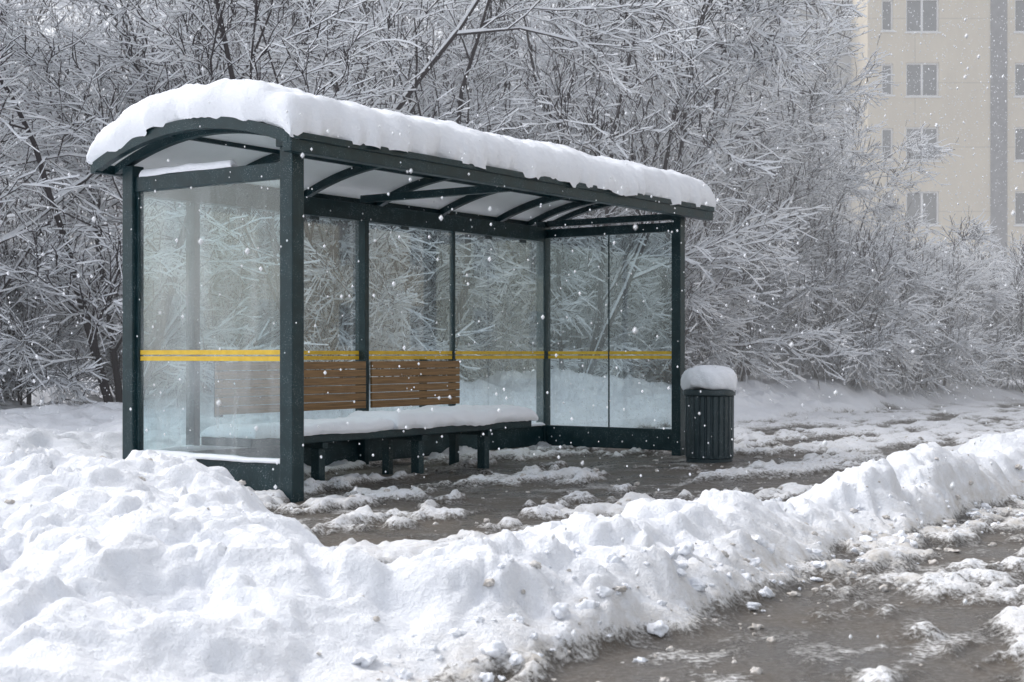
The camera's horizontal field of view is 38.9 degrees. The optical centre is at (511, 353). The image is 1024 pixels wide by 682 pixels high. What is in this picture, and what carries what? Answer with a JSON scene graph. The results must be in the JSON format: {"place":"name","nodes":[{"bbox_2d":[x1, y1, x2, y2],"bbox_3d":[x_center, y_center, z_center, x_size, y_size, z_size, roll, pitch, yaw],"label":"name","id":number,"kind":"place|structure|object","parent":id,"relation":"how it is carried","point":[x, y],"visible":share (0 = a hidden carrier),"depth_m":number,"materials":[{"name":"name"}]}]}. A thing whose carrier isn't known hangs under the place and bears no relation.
{"place":"outdoors","nodes":[
{"label":"outdoors","id":0,"kind":"place"},
{"bbox_2d":[5,0,699,354],"label":"sky","id":1,"kind":"structure","parent":0,"point":[42,19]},
{"bbox_2d":[0,361,1023,681],"bbox_3d":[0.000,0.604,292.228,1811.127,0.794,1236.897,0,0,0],"label":"ground","id":2,"kind":"structure","parent":0,"point":[168,577],"depth_m":5.61,"materials":[{"name":"white snow"}]},
{"bbox_2d":[0,305,51,403],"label":"snowy shrub","id":3,"kind":"object","parent":2,"relation":"on","point":[4,330],"visible":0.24,"depth_m":18.92,"materials":[{"name":"white plant"}]},
{"bbox_2d":[0,186,121,405],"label":"snowy shrub","id":4,"kind":"object","parent":2,"relation":"on","point":[24,305],"visible":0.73,"depth_m":18.74,"materials":[{"name":"grey plant"}]},
{"bbox_2d":[0,0,128,242],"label":"bare snowy tree","id":5,"kind":"object","parent":2,"relation":"on","point":[5,22],"visible":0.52,"depth_m":20.38,"materials":[{"name":"white plant"}]},
{"bbox_2d":[0,10,177,301],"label":"bare snowy tree","id":6,"kind":"object","parent":2,"relation":"on","point":[40,182],"visible":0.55,"depth_m":18.70,"materials":[{"name":"white plant"}]},
{"bbox_2d":[25,239,226,403],"bbox_3d":[-5.571,-0.388,20.759,2.965,2.631,3.090,0,0,-36],"label":"snowy shrub","id":7,"kind":"object","parent":2,"relation":"on","point":[106,365],"visible":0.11,"depth_m":20.32,"materials":[{"name":"white plant"}]},
{"bbox_2d":[0,0,356,410],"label":"bare snowy tree","id":8,"kind":"object","parent":2,"relation":"on","point":[132,60],"visible":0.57,"depth_m":19.00,"materials":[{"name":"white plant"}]},
{"bbox_2d":[0,0,389,386],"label":"bare snowy tree","id":9,"kind":"object","parent":2,"relation":"on","point":[321,52],"visible":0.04,"depth_m":22.91,"materials":[{"name":"white plant"}]},
{"bbox_2d":[97,270,328,400],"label":"snowy shrub","id":10,"kind":"object","parent":2,"relation":"on","point":[227,340],"visible":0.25,"depth_m":20.20,"materials":[{"name":"white plant"}]},
{"bbox_2d":[76,0,423,326],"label":"bare snowy tree","id":11,"kind":"object","parent":2,"relation":"on","point":[173,232],"visible":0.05,"depth_m":25.02,"materials":[{"name":"white plant"}]},
{"bbox_2d":[200,206,494,394],"bbox_3d":[-2.869,-1.252,20.931,4.125,4.765,3.747,0,0,-28],"label":"snowy shrub","id":12,"kind":"object","parent":2,"relation":"on","point":[343,340],"visible":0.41,"depth_m":20.45,"materials":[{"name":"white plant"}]},
{"bbox_2d":[0,0,716,378],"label":"bare snowy tree","id":13,"kind":"object","parent":2,"relation":"on","point":[368,94],"visible":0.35,"depth_m":19.83,"materials":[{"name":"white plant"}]},
{"bbox_2d":[245,220,517,380],"bbox_3d":[-2.013,-1.101,22.283,4.211,3.853,4.040,0,0,41],"label":"snowy shrub","id":14,"kind":"object","parent":2,"relation":"on","point":[432,287],"visible":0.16,"depth_m":21.84,"materials":[{"name":"white plant"}]},
{"bbox_2d":[86,78,715,502],"bbox_3d":[-0.531,-0.436,12.528,2.163,2.952,6.162,0,0,35],"label":"bus shelter","id":15,"kind":"object","parent":2,"relation":"on","point":[352,172],"visible":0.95,"depth_m":11.42,"materials":[{"name":"green paint"}]},
{"bbox_2d":[136,0,698,375],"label":"bare snowy tree","id":16,"kind":"object","parent":2,"relation":"on","point":[598,5],"visible":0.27,"depth_m":21.04,"materials":[{"name":"white plant"}]},
{"bbox_2d":[0,0,843,371],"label":"distant tree row","id":17,"kind":"object","parent":2,"relation":"on","point":[70,24],"visible":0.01,"depth_m":35.53,"materials":[{"name":"grey plant"}]},
{"bbox_2d":[189,0,780,375],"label":"bare snowy tree","id":18,"kind":"object","parent":2,"relation":"on","point":[533,42],"visible":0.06,"depth_m":24.94,"materials":[{"name":"white plant"}]},
{"bbox_2d":[388,239,605,381],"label":"snowy shrub","id":19,"kind":"object","parent":2,"relation":"on","point":[502,343],"visible":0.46,"depth_m":22.82,"materials":[{"name":"white plant"}]},
{"bbox_2d":[4,435,1023,681],"bbox_3d":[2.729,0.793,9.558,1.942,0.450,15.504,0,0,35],"label":"snow clods","id":20,"kind":"object","parent":2,"relation":"on","point":[559,610],"visible":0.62,"depth_m":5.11,"materials":[{"name":"white snow"}]},
{"bbox_2d":[448,148,692,376],"bbox_3d":[0.980,-1.109,23.959,4.165,4.883,3.784,0,0,9],"label":"snowy shrub","id":21,"kind":"object","parent":2,"relation":"on","point":[579,245],"visible":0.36,"depth_m":23.26,"materials":[{"name":"white plant"}]},
{"bbox_2d":[346,0,831,374],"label":"bare snowy tree","id":22,"kind":"object","parent":2,"relation":"on","point":[593,142],"visible":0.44,"depth_m":22.46,"materials":[{"name":"grey plant"}]},
{"bbox_2d":[444,0,870,387],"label":"bare snowy tree","id":23,"kind":"object","parent":2,"relation":"on","point":[776,7],"visible":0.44,"depth_m":24.18,"materials":[{"name":"white plant"}]},
{"bbox_2d":[556,210,764,381],"bbox_3d":[2.111,-0.901,24.803,4.288,3.586,4.114,0,0,17],"label":"snowy shrub","id":24,"kind":"object","parent":2,"relation":"on","point":[694,296],"visible":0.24,"depth_m":24.04,"materials":[{"name":"white plant"}]},
{"bbox_2d":[472,0,848,376],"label":"bare snowy tree","id":25,"kind":"object","parent":2,"relation":"on","point":[773,114],"visible":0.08,"depth_m":27.61,"materials":[{"name":"white plant"}]},
{"bbox_2d":[606,276,767,381],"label":"snowy shrub","id":26,"kind":"object","parent":2,"relation":"on","point":[711,358],"visible":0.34,"depth_m":24.69,"materials":[{"name":"white plant"}]},
{"bbox_2d":[680,365,736,462],"bbox_3d":[1.830,0.566,13.380,0.513,0.928,0.527,0,0,-17],"label":"litter bin","id":27,"kind":"object","parent":2,"relation":"on","point":[712,402],"visible":0.98,"depth_m":13.19,"materials":[{"name":"metal"}]},
{"bbox_2d":[632,204,817,381],"bbox_3d":[3.939,-0.830,26.606,3.292,3.987,3.623,0,0,20],"label":"snowy shrub","id":28,"kind":"object","parent":2,"relation":"on","point":[777,276],"visible":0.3,"depth_m":26.02,"materials":[{"name":"white plant"}]},
{"bbox_2d":[639,127,871,376],"bbox_3d":[4.888,-2.427,33.101,8.278,6.615,6.538,0,0,-26],"label":"bare snowy tree","id":29,"kind":"object","parent":2,"relation":"on","point":[772,195],"visible":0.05,"depth_m":31.91,"materials":[{"name":"white plant"}]},
{"bbox_2d":[630,0,904,375],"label":"bare snowy tree","id":30,"kind":"object","parent":2,"relation":"on","point":[834,178],"visible":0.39,"depth_m":26.82,"materials":[{"name":"white plant"}]},
{"bbox_2d":[757,121,875,336],"bbox_3d":[6.758,-2.636,36.975,4.962,6.609,4.713,0,0,-39],"label":"bare snowy tree","id":31,"kind":"object","parent":2,"relation":"on","point":[833,191],"visible":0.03,"depth_m":36.41,"materials":[{"name":"white plant"}]},
{"bbox_2d":[752,232,900,368],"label":"snowy shrub","id":32,"kind":"object","parent":2,"relation":"on","point":[778,330],"depth_m":33.75,"materials":[{"name":"white plant"}]},
{"bbox_2d":[698,84,960,374],"bbox_3d":[6.359,-2.404,30.749,5.635,6.127,5.804,0,0,-32],"label":"bare snowy tree","id":33,"kind":"object","parent":2,"relation":"on","point":[857,116],"visible":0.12,"depth_m":29.91,"materials":[{"name":"white plant"}]},
{"bbox_2d":[748,202,940,384],"bbox_3d":[5.776,-1.066,27.307,4.286,3.783,4.112,0,0,-39],"label":"snowy shrub","id":34,"kind":"object","parent":2,"relation":"on","point":[809,296],"visible":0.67,"depth_m":26.58,"materials":[{"name":"grey plant"}]},
{"bbox_2d":[851,0,867,236],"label":"building wall","id":35,"kind":"structure","parent":2,"relation":"on","point":[861,39],"depth_m":63.27,"materials":[{"name":"beige paint"}]},
{"bbox_2d":[773,283,955,395],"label":"snowy shrub","id":36,"kind":"object","parent":2,"relation":"on","point":[898,353],"visible":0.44,"depth_m":26.83,"materials":[{"name":"white plant"}]},
{"bbox_2d":[731,234,1023,369],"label":"distant hedge","id":37,"kind":"object","parent":2,"relation":"on","point":[955,252],"depth_m":41.73,"materials":[{"name":"white plant"}]},
{"bbox_2d":[804,226,1012,398],"bbox_3d":[7.563,-0.649,28.910,3.668,3.807,3.332,0,0,-39],"label":"snowy shrub","id":38,"kind":"object","parent":2,"relation":"on","point":[941,363],"visible":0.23,"depth_m":28.51,"materials":[{"name":"white plant"}]},
{"bbox_2d":[827,249,993,382],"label":"snowy shrub","id":39,"kind":"object","parent":2,"relation":"on","point":[934,307],"depth_m":30.94,"materials":[{"name":"white plant"}]},
{"bbox_2d":[839,200,1023,390],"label":"snowy shrub","id":40,"kind":"object","parent":2,"relation":"on","point":[953,264],"visible":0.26,"depth_m":29.93,"materials":[{"name":"white plant"}]},
{"bbox_2d":[860,218,1023,379],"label":"snowy shrub","id":41,"kind":"object","parent":2,"relation":"on","point":[996,300],"visible":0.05,"depth_m":31.75,"materials":[{"name":"white plant"}]},
{"bbox_2d":[868,0,1023,261],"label":"apartment building","id":42,"kind":"structure","parent":2,"relation":"on","point":[909,107],"depth_m":62.00,"materials":[{"name":"beige paint"}]},
{"bbox_2d":[880,0,1023,256],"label":"window frames","id":43,"kind":"structure","parent":42,"relation":"attached to","point":[927,96],"depth_m":62.12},
{"bbox_2d":[883,1,1023,262],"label":"window glass","id":44,"kind":"object","parent":42,"relation":"attached to","point":[913,84],"visible":0.48,"depth_m":62.17,"materials":[{"name":"grey glass"}]},
{"bbox_2d":[990,0,1006,265],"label":"facade strip","id":45,"kind":"object","parent":42,"relation":"attached to","point":[1000,132],"visible":0.44,"depth_m":61.94,"materials":[{"name":"grey paint"}]},
{"bbox_2d":[923,217,1023,388],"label":"snowy shrub","id":46,"kind":"object","parent":2,"relation":"on","point":[1018,324],"visible":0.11,"depth_m":33.15,"materials":[{"name":"white plant"}]},
{"bbox_2d":[948,236,1023,392],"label":"snowy shrub","id":47,"kind":"object","parent":2,"relation":"on","point":[1014,276],"visible":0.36,"depth_m":32.37,"materials":[{"name":"white plant"}]},
{"bbox_2d":[963,251,1019,383],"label":"snowy shrub","id":48,"kind":"object","parent":2,"relation":"on","point":[1005,302],"visible":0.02,"depth_m":33.65,"materials":[{"name":"white plant"}]},
{"bbox_2d":[979,243,1022,270],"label":"snowy shrub","id":49,"kind":"object","parent":2,"relation":"on","point":[989,255],"depth_m":38.83,"materials":[{"name":"white plant"}]},
{"bbox_2d":[0,0,1023,655],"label":"falling snow","id":50,"kind":"structure","parent":0,"point":[552,536],"depth_m":14.45,"materials":[{"name":"white snow"}]},
{"bbox_2d":[676,1,852,49],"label":"wing roof parapet","id":51,"kind":"structure","parent":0,"point":[850,2],"depth_m":64.75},
{"bbox_2d":[681,0,851,37],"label":"wing roof snow","id":52,"kind":"structure","parent":0,"point":[818,0],"depth_m":64.80,"materials":[{"name":"white snow"}]},
{"bbox_2d":[740,79,818,162],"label":"wing window glass","id":53,"kind":"object","parent":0,"point":[812,80],"visible":0.02,"depth_m":65.17,"materials":[{"name":"grey glass"}]},
{"bbox_2d":[710,10,850,226],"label":"wing wall","id":54,"kind":"structure","parent":0,"point":[846,59],"depth_m":65.00,"materials":[{"name":"grey paint"}]},
{"bbox_2d":[738,78,822,169],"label":"wing window frames","id":55,"kind":"structure","parent":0,"point":[796,106],"depth_m":65.12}
]}

